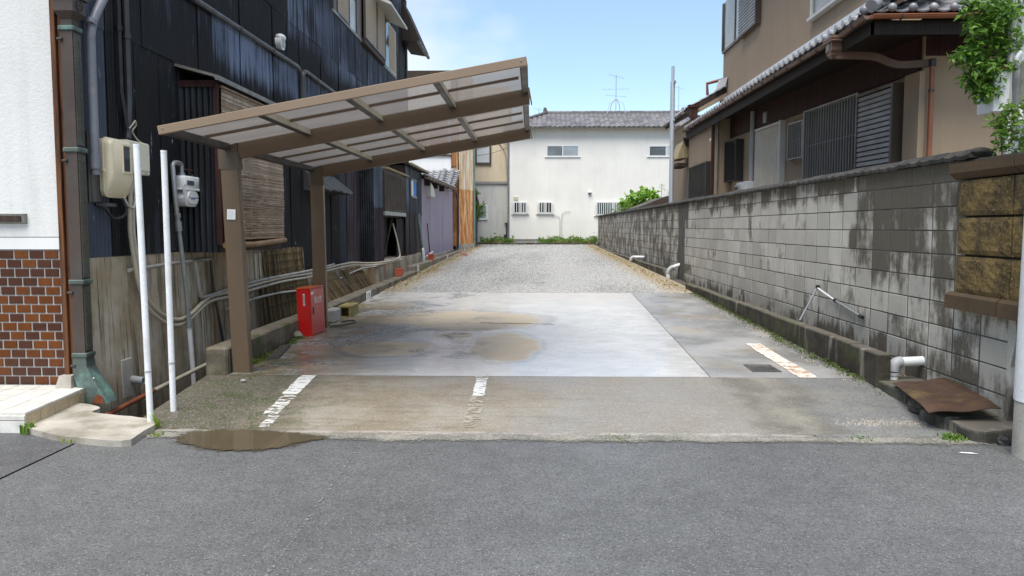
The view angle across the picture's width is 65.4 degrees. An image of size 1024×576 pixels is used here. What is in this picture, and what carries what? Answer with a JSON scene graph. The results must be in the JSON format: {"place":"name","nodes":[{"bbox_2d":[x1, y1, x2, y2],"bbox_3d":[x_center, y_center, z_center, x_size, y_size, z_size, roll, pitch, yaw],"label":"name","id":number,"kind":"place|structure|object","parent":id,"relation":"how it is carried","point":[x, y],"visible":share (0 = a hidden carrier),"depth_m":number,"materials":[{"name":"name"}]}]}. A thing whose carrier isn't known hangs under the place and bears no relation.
{"place":"outdoors","nodes":[
{"label":"outdoors","id":0,"kind":"place"},
{"bbox_2d":[0,433,72,477],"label":"road","id":1,"kind":"structure","parent":0,"point":[18,451],"depth_m":5.38,"materials":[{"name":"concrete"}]},
{"bbox_2d":[17,420,35,434],"bbox_3d":[-3.548,1.012,5.798,0.171,0.087,0.146,0,4,1],"label":"grass tuft","id":2,"kind":"object","parent":1,"relation":"on","point":[24,430],"visible":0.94,"depth_m":5.77,"materials":[{"name":"green plant"}]},
{"bbox_2d":[0,242,816,478],"bbox_3d":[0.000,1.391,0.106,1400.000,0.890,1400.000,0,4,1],"label":"ground","id":3,"kind":"structure","parent":0,"point":[678,280],"depth_m":7.67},
{"bbox_2d":[0,385,92,432],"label":"tiled step","id":4,"kind":"object","parent":3,"relation":"on","point":[21,404],"visible":0.82,"depth_m":6.24,"materials":[{"name":"tile"}]},
{"bbox_2d":[29,403,156,449],"bbox_3d":[-3.176,1.057,5.962,1.461,0.105,0.669,3,5,35],"label":"concrete pad","id":5,"kind":"object","parent":3,"relation":"on","point":[84,424],"visible":0.79,"depth_m":5.81,"materials":[{"name":"concrete"}]},
{"bbox_2d":[0,0,429,416],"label":"corner house","id":6,"kind":"structure","parent":3,"relation":"on","point":[188,58],"depth_m":8.23,"materials":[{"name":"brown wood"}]},
{"bbox_2d":[53,0,116,403],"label":"rain leader","id":7,"kind":"object","parent":6,"relation":"attached to","point":[89,378],"visible":1,"depth_m":6.66,"materials":[{"name":"metal"}]},
{"bbox_2d":[84,0,107,174],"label":"drainpipe","id":8,"kind":"object","parent":6,"relation":"attached to","point":[91,21],"visible":1,"depth_m":6.80,"materials":[{"name":"grey plastic"}]},
{"bbox_2d":[94,198,127,219],"bbox_3d":[-3.587,-0.711,7.141,0.035,0.202,0.378,1,5,15],"label":"coiled cable","id":9,"kind":"object","parent":6,"relation":"attached to","point":[110,214],"visible":1,"depth_m":7.19,"materials":[{"name":"black rubber"}]},
{"bbox_2d":[99,137,132,197],"bbox_3d":[-3.589,-1.085,7.220,0.137,0.535,0.444,0,4,1],"label":"meter cabinet","id":10,"kind":"object","parent":6,"relation":"attached to","point":[116,177],"visible":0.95,"depth_m":7.12,"materials":[{"name":"beige plastic"}]},
{"bbox_2d":[122,144,131,173],"bbox_3d":[-3.522,-1.178,7.288,0.008,0.260,0.145,0,4,1],"label":"window frame","id":11,"kind":"structure","parent":10,"relation":"in","point":[123,145],"depth_m":7.24,"materials":[{"name":"beige plastic"}]},
{"bbox_2d":[124,146,129,171],"bbox_3d":[-3.524,-1.178,7.288,0.005,0.230,0.115,0,4,1],"label":"window","id":12,"kind":"structure","parent":10,"relation":"in","point":[126,149],"depth_m":7.28,"materials":[{"name":"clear glass"}]},
{"bbox_2d":[116,0,129,139],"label":"conduit pipe","id":13,"kind":"object","parent":6,"relation":"attached to","point":[120,61],"visible":0.99,"depth_m":7.33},
{"bbox_2d":[122,0,131,138],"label":"conduit pipe","id":14,"kind":"object","parent":6,"relation":"attached to","point":[127,49],"visible":0.97,"depth_m":7.45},
{"bbox_2d":[104,388,155,414],"bbox_3d":[-3.422,1.044,7.016,0.043,0.093,1.152,0,4,1],"label":"ditch pipe","id":15,"kind":"object","parent":6,"relation":"attached to","point":[127,404],"visible":0.59,"depth_m":7.08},
{"bbox_2d":[155,363,205,391],"bbox_3d":[-3.378,0.857,8.681,0.043,0.113,2.201,0,4,1],"label":"ditch pipe","id":16,"kind":"object","parent":15,"relation":"on","point":[179,377],"visible":0.59,"depth_m":8.19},
{"bbox_2d":[119,139,149,175],"bbox_3d":[-3.596,-1.236,7.594,0.103,0.310,0.420,0,4,1],"label":"breaker box","id":17,"kind":"object","parent":6,"relation":"attached to","point":[145,159],"visible":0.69,"depth_m":7.67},
{"bbox_2d":[128,141,149,171],"bbox_3d":[-3.553,-1.251,7.594,0.012,0.260,0.395,0,4,1],"label":"door","id":18,"kind":"structure","parent":17,"relation":"in","point":[144,148],"depth_m":7.69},
{"bbox_2d":[130,375,144,383],"bbox_3d":[-3.562,0.872,7.568,0.158,0.082,0.072,1,4,13],"label":"outlet stub","id":19,"kind":"object","parent":6,"relation":"attached to","point":[137,379],"visible":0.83,"depth_m":7.54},
{"bbox_2d":[127,257,213,271],"bbox_3d":[-3.582,-0.257,8.476,0.040,0.072,1.951,0,4,1],"label":"wall rail","id":20,"kind":"object","parent":6,"relation":"attached to","point":[172,263],"depth_m":8.43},
{"bbox_2d":[170,160,191,327],"bbox_3d":[-3.494,-0.451,8.425,0.086,1.780,0.260,0,4,1],"label":"gas pipe","id":21,"kind":"object","parent":6,"relation":"attached to","point":[178,223],"visible":1,"depth_m":8.38,"materials":[{"name":"metal"}]},
{"bbox_2d":[176,168,199,206],"bbox_3d":[-3.494,-1.086,8.641,0.143,0.410,0.510,0,4,1],"label":"gas meter","id":22,"kind":"object","parent":6,"relation":"attached to","point":[192,183],"visible":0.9,"depth_m":8.47,"materials":[{"name":"grey"}]},
{"bbox_2d":[187,328,195,384],"bbox_3d":[-3.479,0.753,8.655,0.051,0.686,0.131,0,4,1],"label":"gas pipe","id":23,"kind":"object","parent":6,"relation":"attached to","point":[191,353],"visible":0.79,"depth_m":8.63,"materials":[{"name":"white plastic"}]},
{"bbox_2d":[209,260,223,341],"bbox_3d":[-3.536,0.165,9.550,0.038,1.028,0.286,0,4,6],"label":"branch pipe","id":24,"kind":"object","parent":6,"relation":"attached to","point":[216,302],"visible":0.81,"depth_m":9.53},
{"bbox_2d":[190,0,304,126],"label":"eaves pipe","id":25,"kind":"object","parent":6,"relation":"attached to","point":[226,20],"visible":0.91,"depth_m":10.95,"materials":[{"name":"metal"}]},
{"bbox_2d":[220,85,286,247],"bbox_3d":[-3.127,-1.399,9.800,0.076,1.791,2.147,0,4,1],"label":"reed blind","id":26,"kind":"object","parent":6,"relation":"hanging from","point":[243,102],"visible":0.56,"depth_m":9.82,"materials":[{"name":"wicker"}]},
{"bbox_2d":[193,260,334,298],"bbox_3d":[-3.455,-0.322,11.995,0.050,0.456,6.219,0,4,1],"label":"grey conduit","id":27,"kind":"object","parent":6,"relation":"attached to","point":[201,296],"visible":0.86,"depth_m":9.62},
{"bbox_2d":[128,181,402,326],"bbox_3d":[-3.355,-0.797,14.156,0.376,1.551,13.446,0,4,3],"label":"power conduit","id":28,"kind":"object","parent":6,"relation":"attached to","point":[136,270],"visible":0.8,"depth_m":8.05,"materials":[{"name":"plastic"}]},
{"bbox_2d":[261,275,308,324],"bbox_3d":[-3.421,0.201,12.213,0.100,0.740,2.262,0,4,1],"label":"reed screen","id":29,"kind":"object","parent":28,"relation":"hanging from","point":[274,309],"visible":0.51,"depth_m":11.84,"materials":[{"name":"wicker"}]},
{"bbox_2d":[132,175,400,321],"bbox_3d":[-3.362,-0.816,14.053,0.378,1.496,13.127,0,4,3],"label":"power conduit","id":30,"kind":"object","parent":6,"relation":"attached to","point":[154,308],"visible":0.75,"depth_m":9.05,"materials":[{"name":"plastic"}]},
{"bbox_2d":[275,33,285,49],"bbox_3d":[-3.465,-3.684,11.938,0.150,0.240,0.230,0,4,1],"label":"wall vent","id":31,"kind":"object","parent":6,"relation":"attached to","point":[280,39],"depth_m":11.86,"materials":[{"name":"white plastic"}]},
{"bbox_2d":[262,247,303,276],"bbox_3d":[-3.489,-0.418,12.241,0.062,0.410,1.915,0,4,1],"label":"reed screen","id":32,"kind":"object","parent":6,"relation":"attached to","point":[284,260],"visible":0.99,"depth_m":12.11,"materials":[{"name":"wicker"}]},
{"bbox_2d":[225,265,382,310],"bbox_3d":[-3.295,-0.116,14.024,0.158,0.195,8.607,0,4,3],"label":"grey conduit","id":33,"kind":"object","parent":6,"relation":"attached to","point":[266,295],"visible":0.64,"depth_m":11.82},
{"bbox_2d":[340,266,372,291],"bbox_3d":[-3.111,-0.145,16.223,0.368,0.545,1.809,0,4,1],"label":"reed screen","id":34,"kind":"object","parent":33,"relation":"attached to","point":[358,280],"visible":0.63,"depth_m":16.07,"materials":[{"name":"wicker"}]},
{"bbox_2d":[302,69,359,112],"bbox_3d":[-3.390,-3.431,15.240,0.068,0.723,4.274,0,4,1],"label":"eaves pipe","id":35,"kind":"object","parent":6,"relation":"attached to","point":[315,78],"visible":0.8,"depth_m":13.95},
{"bbox_2d":[312,272,350,301],"bbox_3d":[-3.173,0.026,14.247,0.388,0.584,1.569,0,4,1],"label":"reed screen","id":36,"kind":"object","parent":6,"relation":"attached to","point":[336,287],"visible":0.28,"depth_m":14.39,"materials":[{"name":"wicker"}]},
{"bbox_2d":[350,0,355,31],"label":"window pane","id":37,"kind":"structure","parent":6,"relation":"in","point":[352,2],"depth_m":16.90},
{"bbox_2d":[386,19,388,68],"bbox_3d":[-3.277,-6.342,20.554,0.060,1.200,0.730,0,4,1],"label":"window pane","id":38,"kind":"structure","parent":6,"relation":"in","point":[387,35],"depth_m":20.75,"materials":[{"name":"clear glass"}]},
{"bbox_2d":[360,162,429,261],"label":"tin annexe","id":39,"kind":"structure","parent":6,"relation":"attached to","point":[394,192],"depth_m":19.99,"materials":[{"name":"black metal"}]},
{"bbox_2d":[417,214,423,257],"bbox_3d":[-2.763,-1.521,24.280,0.112,1.473,0.792,0,4,5],"label":"drainpipe","id":40,"kind":"object","parent":6,"relation":"attached to","point":[419,230],"visible":0.83,"depth_m":24.02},
{"bbox_2d":[206,271,416,375],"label":"mossy kerb","id":41,"kind":"structure","parent":3,"relation":"on","point":[273,336],"depth_m":8.79,"materials":[{"name":"concrete"}]},
{"bbox_2d":[408,80,455,191],"bbox_3d":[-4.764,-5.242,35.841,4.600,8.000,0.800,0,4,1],"label":"white upper house","id":42,"kind":"structure","parent":3,"relation":"on","point":[441,162],"depth_m":35.33,"materials":[{"name":"paint"}]},
{"bbox_2d":[406,247,468,272],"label":"raised kerb","id":43,"kind":"structure","parent":3,"relation":"on","point":[426,263],"depth_m":23.02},
{"bbox_2d":[420,168,460,259],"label":"lilac building","id":44,"kind":"structure","parent":3,"relation":"on","point":[437,213],"depth_m":30.34,"materials":[{"name":"purple wood"}]},
{"bbox_2d":[408,70,473,249],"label":"rusty building","id":45,"kind":"structure","parent":3,"relation":"on","point":[464,182],"depth_m":36.01,"materials":[{"name":"brown metal"}]},
{"bbox_2d":[455,193,458,248],"bbox_3d":[-2.425,-2.986,35.391,0.101,2.469,0.359,1,4,11],"label":"downpipe","id":46,"kind":"object","parent":45,"relation":"attached to","point":[457,221],"visible":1,"depth_m":35.49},
{"bbox_2d":[473,149,475,243],"bbox_3d":[-1.754,-4.282,37.060,0.099,4.500,0.099,0,4,1],"label":"downpipe","id":47,"kind":"object","parent":45,"relation":"attached to","point":[474,240],"visible":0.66,"depth_m":37.03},
{"bbox_2d":[228,292,708,376],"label":"parking slab","id":48,"kind":"structure","parent":3,"relation":"on","point":[479,334],"depth_m":9.39,"materials":[{"name":"concrete"}]},
{"bbox_2d":[268,344,290,358],"bbox_3d":[-2.507,0.685,8.605,0.108,0.035,0.793,-1,4,-7],"label":"slate board","id":49,"kind":"object","parent":48,"relation":"on","point":[279,351],"visible":1,"depth_m":8.54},
{"bbox_2d":[253,316,342,363],"bbox_3d":[-2.509,0.587,9.614,0.226,0.126,4.137,0,4,1],"label":"kerb moss","id":50,"kind":"object","parent":48,"relation":"on","point":[266,355],"visible":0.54,"depth_m":8.49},
{"bbox_2d":[296,285,324,336],"bbox_3d":[-2.500,0.281,9.915,0.195,0.605,0.466,1,4,7],"label":"extinguisher cabinet","id":51,"kind":"object","parent":48,"relation":"on","point":[310,308],"visible":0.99,"depth_m":9.71,"materials":[{"name":"metal"}]},
{"bbox_2d":[328,307,340,322],"bbox_3d":[-2.486,0.377,11.064,0.140,0.185,0.370,0,4,1],"label":"broken block","id":52,"kind":"object","parent":48,"relation":"on","point":[334,314],"depth_m":10.92,"materials":[{"name":"grey concrete"}]},
{"bbox_2d":[157,56,531,372],"bbox_3d":[-1.246,-0.557,8.163,2.901,2.669,4.219,0,4,1],"label":"carport","id":53,"kind":"object","parent":48,"relation":"on","point":[230,158],"visible":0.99,"depth_m":7.36,"materials":[{"name":"brown metal"}]},
{"bbox_2d":[338,303,358,316],"bbox_3d":[-2.395,0.325,11.675,0.190,0.175,0.500,0,4,1],"label":"hollow block","id":54,"kind":"object","parent":48,"relation":"on","point":[351,309],"depth_m":11.62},
{"bbox_2d":[143,375,814,437],"bbox_3d":[-0.334,0.943,6.511,5.060,0.124,1.730,0,4,1],"label":"concrete apron","id":55,"kind":"object","parent":3,"relation":"on","point":[595,406],"visible":0.98,"depth_m":6.45,"materials":[{"name":"concrete"}]},
{"bbox_2d":[133,144,153,421],"bbox_3d":[-2.728,0.002,5.920,0.098,2.117,0.077,0,4,1],"label":"white post","id":56,"kind":"object","parent":55,"relation":"on","point":[143,276],"visible":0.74,"depth_m":5.90,"materials":[{"name":"paint"}]},
{"bbox_2d":[160,150,176,411],"bbox_3d":[-2.703,-0.022,6.289,0.077,2.106,0.077,0,4,1],"label":"white post","id":57,"kind":"object","parent":55,"relation":"on","point":[168,276],"visible":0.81,"depth_m":6.27,"materials":[{"name":"paint"}]},
{"bbox_2d":[260,375,315,426],"bbox_3d":[-1.889,0.924,6.686,0.162,0.120,1.454,0,4,0],"label":"painted line","id":58,"kind":"object","parent":55,"relation":"on","point":[294,389],"visible":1,"depth_m":6.84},
{"bbox_2d":[464,376,487,426],"bbox_3d":[-0.290,0.925,6.659,0.135,0.117,1.420,0,4,1],"label":"painted line","id":59,"kind":"object","parent":55,"relation":"on","point":[477,386],"visible":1,"depth_m":6.60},
{"bbox_2d":[473,87,511,241],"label":"cream building","id":60,"kind":"structure","parent":3,"relation":"on","point":[491,183],"depth_m":43.10,"materials":[{"name":"paint"}]},
{"bbox_2d":[475,146,490,164],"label":"window","id":61,"kind":"structure","parent":60,"relation":"in","point":[483,159],"depth_m":42.99,"materials":[{"name":"white glass"}]},
{"bbox_2d":[478,243,592,244],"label":"back kerb","id":62,"kind":"structure","parent":3,"relation":"on","point":[538,243],"depth_m":41.07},
{"bbox_2d":[382,244,691,292],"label":"gravel","id":63,"kind":"structure","parent":3,"relation":"on","point":[512,253],"depth_m":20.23,"materials":[{"name":"gravel"}]},
{"bbox_2d":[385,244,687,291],"bbox_3d":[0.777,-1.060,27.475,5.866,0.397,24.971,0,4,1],"label":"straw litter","id":64,"kind":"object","parent":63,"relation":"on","point":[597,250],"visible":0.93,"depth_m":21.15,"materials":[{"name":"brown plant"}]},
{"bbox_2d":[502,107,699,244],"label":"white building","id":65,"kind":"structure","parent":3,"relation":"on","point":[584,169],"depth_m":42.59,"materials":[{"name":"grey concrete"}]},
{"bbox_2d":[538,203,552,213],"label":"window","id":66,"kind":"structure","parent":65,"relation":"in","point":[543,204],"depth_m":42.74,"materials":[{"name":"white metal"}]},
{"bbox_2d":[547,145,578,156],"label":"window","id":67,"kind":"structure","parent":65,"relation":"in","point":[552,150],"depth_m":42.48,"materials":[{"name":"glass"}]},
{"bbox_2d":[596,203,619,215],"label":"window","id":68,"kind":"structure","parent":65,"relation":"in","point":[608,205],"depth_m":42.65,"materials":[{"name":"white metal"}]},
{"bbox_2d":[647,146,668,156],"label":"window","id":69,"kind":"structure","parent":65,"relation":"in","point":[654,151],"depth_m":42.35,"materials":[{"name":"white metal"}]},
{"bbox_2d":[593,244,666,276],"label":"dark kerb","id":70,"kind":"structure","parent":3,"relation":"on","point":[660,270],"depth_m":21.96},
{"bbox_2d":[617,186,665,208],"bbox_3d":[5.924,-3.151,36.138,2.421,2.986,1.325,2,5,22],"label":"fig tree","id":71,"kind":"object","parent":3,"relation":"on","point":[635,200],"visible":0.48,"depth_m":36.00,"materials":[{"name":"green plant"}]},
{"bbox_2d":[669,66,675,202],"bbox_3d":[4.365,-3.175,21.699,0.177,5.630,0.123,4,6,41],"label":"steel pole","id":72,"kind":"object","parent":3,"relation":"on","point":[672,122],"visible":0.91,"depth_m":21.59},
{"bbox_2d":[632,293,858,377],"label":"side slab","id":73,"kind":"structure","parent":3,"relation":"on","point":[712,342],"depth_m":9.39,"materials":[{"name":"concrete"}]},
{"bbox_2d":[743,364,781,371],"bbox_3d":[2.425,0.792,7.742,0.270,0.035,0.380,0,4,1],"label":"drain grate","id":74,"kind":"object","parent":73,"relation":"on","point":[763,368],"visible":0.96,"depth_m":7.71,"materials":[{"name":"metal"}]},
{"bbox_2d":[746,343,815,377],"bbox_3d":[2.736,0.728,8.221,0.183,0.039,1.880,0,4,1],"label":"painted line","id":75,"kind":"object","parent":73,"relation":"on","point":[798,370],"visible":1,"depth_m":8.06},
{"bbox_2d":[689,292,884,395],"bbox_3d":[3.151,0.520,10.524,0.300,0.260,8.553,0,4,1],"label":"kerb moss","id":76,"kind":"object","parent":73,"relation":"on","point":[835,365],"visible":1,"depth_m":9.07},
{"bbox_2d":[685,283,890,387],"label":"dark kerb","id":77,"kind":"structure","parent":3,"relation":"on","point":[865,362],"depth_m":8.37,"materials":[{"name":"concrete"}]},
{"bbox_2d":[597,147,1023,420],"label":"block wall","id":78,"kind":"structure","parent":3,"relation":"on","point":[875,247],"depth_m":8.50,"materials":[{"name":"concrete"}]},
{"bbox_2d":[626,196,668,209],"bbox_3d":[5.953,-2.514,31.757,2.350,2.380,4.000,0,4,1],"label":"coping","id":79,"kind":"structure","parent":78,"relation":"on","point":[660,200],"depth_m":29.73,"materials":[{"name":"grey concrete"}]},
{"bbox_2d":[799,285,863,320],"bbox_3d":[3.517,0.218,8.903,0.292,0.410,1.343,0,4,1],"label":"folding strut","id":80,"kind":"object","parent":78,"relation":"attached to","point":[835,300],"visible":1,"depth_m":9.13,"materials":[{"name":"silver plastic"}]},
{"bbox_2d":[890,356,924,379],"bbox_3d":[3.482,0.758,7.040,0.345,0.317,0.103,0,4,-5],"label":"drain outlet","id":81,"kind":"object","parent":78,"relation":"attached to","point":[897,363],"visible":0.77,"depth_m":6.99,"materials":[{"name":"white plastic"}]},
{"bbox_2d":[662,0,1008,201],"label":"tan house","id":82,"kind":"structure","parent":3,"relation":"on","point":[796,103],"depth_m":14.43,"materials":[{"name":"paint"}]},
{"bbox_2d":[674,138,688,168],"bbox_3d":[5.145,-4.066,24.168,0.480,0.830,1.235,0,4,1],"label":"side hood","id":83,"kind":"object","parent":82,"relation":"attached to","point":[681,151],"visible":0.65,"depth_m":23.61,"materials":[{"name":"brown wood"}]},
{"bbox_2d":[723,0,734,49],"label":"window pane","id":84,"kind":"structure","parent":82,"relation":"in","point":[729,6],"depth_m":22.73,"materials":[{"name":"grey glass"}]},
{"bbox_2d":[721,0,739,53],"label":"window frame","id":85,"kind":"structure","parent":82,"relation":"in","point":[736,40],"depth_m":23.02,"materials":[{"name":"grey metal"}]},
{"bbox_2d":[735,181,753,190],"bbox_3d":[5.440,-2.155,18.706,0.281,0.650,0.800,0,4,1],"label":"gas heater","id":86,"kind":"object","parent":82,"relation":"attached to","point":[744,185],"visible":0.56,"depth_m":18.34,"materials":[{"name":"white metal"}]},
{"bbox_2d":[813,0,830,13],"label":"window pane","id":87,"kind":"structure","parent":82,"relation":"in","point":[817,4],"depth_m":15.57,"materials":[{"name":"white glass"}]},
{"bbox_2d":[806,0,841,21],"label":"window frame","id":88,"kind":"structure","parent":82,"relation":"in","point":[832,3],"depth_m":15.34,"materials":[{"name":"metal"}]},
{"bbox_2d":[808,97,855,177],"bbox_3d":[5.777,-2.632,14.316,0.012,1.310,2.125,0,4,-2],"label":"window grille","id":89,"kind":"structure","parent":82,"relation":"in","point":[855,97],"depth_m":14.31,"materials":[{"name":"metal"}]},
{"bbox_2d":[822,35,935,156],"bbox_3d":[5.328,-1.544,11.762,1.489,4.290,0.404,1,5,15],"label":"drain pipe","id":90,"kind":"object","parent":82,"relation":"attached to","point":[833,44],"visible":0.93,"depth_m":11.57,"materials":[{"name":"metal"}]},
{"bbox_2d":[776,378,953,437],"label":"side lane","id":91,"kind":"structure","parent":3,"relation":"on","point":[831,401],"depth_m":6.37,"materials":[{"name":"concrete"}]},
{"bbox_2d":[724,377,845,434],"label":"seam dust","id":92,"kind":"object","parent":91,"relation":"on","point":[774,397],"visible":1,"depth_m":6.45,"materials":[{"name":"concrete"}]},
{"bbox_2d":[835,417,931,435],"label":"loose gravel","id":93,"kind":"structure","parent":91,"relation":"on","point":[879,422],"depth_m":6.04,"materials":[{"name":"gravel"}]},
{"bbox_2d":[907,397,923,414],"bbox_3d":[3.203,0.927,6.263,0.142,0.197,0.268,0,4,1],"label":"stone","id":94,"kind":"object","parent":91,"relation":"on","point":[914,406],"visible":0.28,"depth_m":6.24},
{"bbox_2d":[919,409,998,428],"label":"gutter slab","id":95,"kind":"structure","parent":91,"relation":"on","point":[939,419],"depth_m":5.94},
{"bbox_2d":[867,376,924,403],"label":"gutter slab","id":96,"kind":"structure","parent":3,"relation":"on","point":[890,388],"depth_m":6.78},
{"bbox_2d":[893,378,1000,412],"bbox_3d":[3.353,0.828,6.206,0.492,0.106,0.912,1,4,11],"label":"rusty plate","id":97,"kind":"object","parent":96,"relation":"on","point":[937,395],"visible":1,"depth_m":6.08,"materials":[{"name":"metal"}]},
{"bbox_2d":[944,153,1023,320],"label":"stone gate wall","id":98,"kind":"structure","parent":3,"relation":"on","point":[990,226],"depth_m":5.85,"materials":[{"name":"stone"}]},
{"bbox_2d":[946,0,1023,155],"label":"tree","id":99,"kind":"object","parent":3,"relation":"on","point":[990,23],"visible":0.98,"depth_m":6.43,"materials":[{"name":"green plant"}]},
{"bbox_2d":[1003,0,1023,154],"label":"service pole","id":100,"kind":"object","parent":3,"relation":"on","point":[1016,88],"visible":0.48,"depth_m":6.52,"materials":[{"name":"concrete"}]},
{"bbox_2d":[977,66,1009,114],"bbox_3d":[3.983,-1.627,6.594,0.145,0.360,0.260,0,4,1],"label":"switch box","id":101,"kind":"object","parent":100,"relation":"attached to","point":[990,107],"visible":0.42,"depth_m":6.48,"materials":[{"name":"white metal"}]},
{"bbox_2d":[978,73,992,112],"bbox_3d":[3.918,-1.612,6.597,0.003,0.290,0.200,0,4,1],"label":"door","id":102,"kind":"structure","parent":101,"relation":"in","point":[982,107],"depth_m":6.61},
{"bbox_2d":[1011,222,1023,459],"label":"utility pole","id":103,"kind":"object","parent":3,"relation":"on","point":[1017,448],"visible":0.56,"depth_m":5.17,"materials":[{"name":"concrete"}]},
{"bbox_2d":[0,436,1023,575],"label":"road","id":104,"kind":"structure","parent":0,"point":[157,506],"depth_m":4.25,"materials":[{"name":"asphalt"}]},
{"bbox_2d":[265,443,361,575],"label":"road seam","id":105,"kind":"object","parent":104,"relation":"on","point":[273,566],"visible":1,"depth_m":4.14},
{"bbox_2d":[146,431,987,444],"bbox_3d":[0.345,1.063,5.680,5.900,0.001,0.420,0,4,1],"label":"road margin","id":106,"kind":"object","parent":104,"relation":"on","point":[665,438],"visible":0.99,"depth_m":5.64,"materials":[{"name":"concrete"}]},
{"bbox_2d":[175,429,327,450],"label":"puddle","id":107,"kind":"object","parent":106,"relation":"on","point":[237,440],"visible":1,"depth_m":5.61,"materials":[{"name":"liquid"}]},
{"bbox_2d":[937,431,967,442],"bbox_3d":[3.117,1.052,5.639,0.210,0.044,0.193,-2,5,-19],"label":"weed","id":108,"kind":"object","parent":106,"relation":"on","point":[948,436],"visible":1,"depth_m":5.62,"materials":[{"name":"green plant"}]},
{"bbox_2d":[996,435,1011,445],"bbox_3d":[3.402,1.063,5.514,0.099,0.094,0.088,0,4,1],"label":"stone","id":109,"kind":"object","parent":104,"relation":"on","point":[1002,440],"visible":0.85,"depth_m":5.48,"materials":[{"name":"stone"}]},
{"bbox_2d":[406,0,725,120],"label":"sky","id":110,"kind":"structure","parent":0,"point":[570,48],"materials":[{"name":"blue"}]},
{"bbox_2d":[686,294,864,382],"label":"kerb gravel","id":111,"kind":"structure","parent":0,"point":[781,343],"depth_m":9.38,"materials":[{"name":"gravel"}]},
{"bbox_2d":[948,417,1012,443],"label":"gutter slab","id":112,"kind":"structure","parent":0,"point":[987,430],"depth_m":5.64,"materials":[{"name":"concrete"}]},
{"label":"back soil","id":113,"kind":"structure","parent":0,"visible":0},
{"bbox_2d":[475,187,486,223],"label":"creeping shrub","id":114,"kind":"object","parent":113,"relation":"on","point":[479,212],"visible":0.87,"depth_m":41.84,"materials":[{"name":"green plant"}]},
{"bbox_2d":[479,232,597,243],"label":"weeds","id":115,"kind":"object","parent":113,"relation":"on","point":[510,240],"visible":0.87,"depth_m":41.65,"materials":[{"name":"green plant"}]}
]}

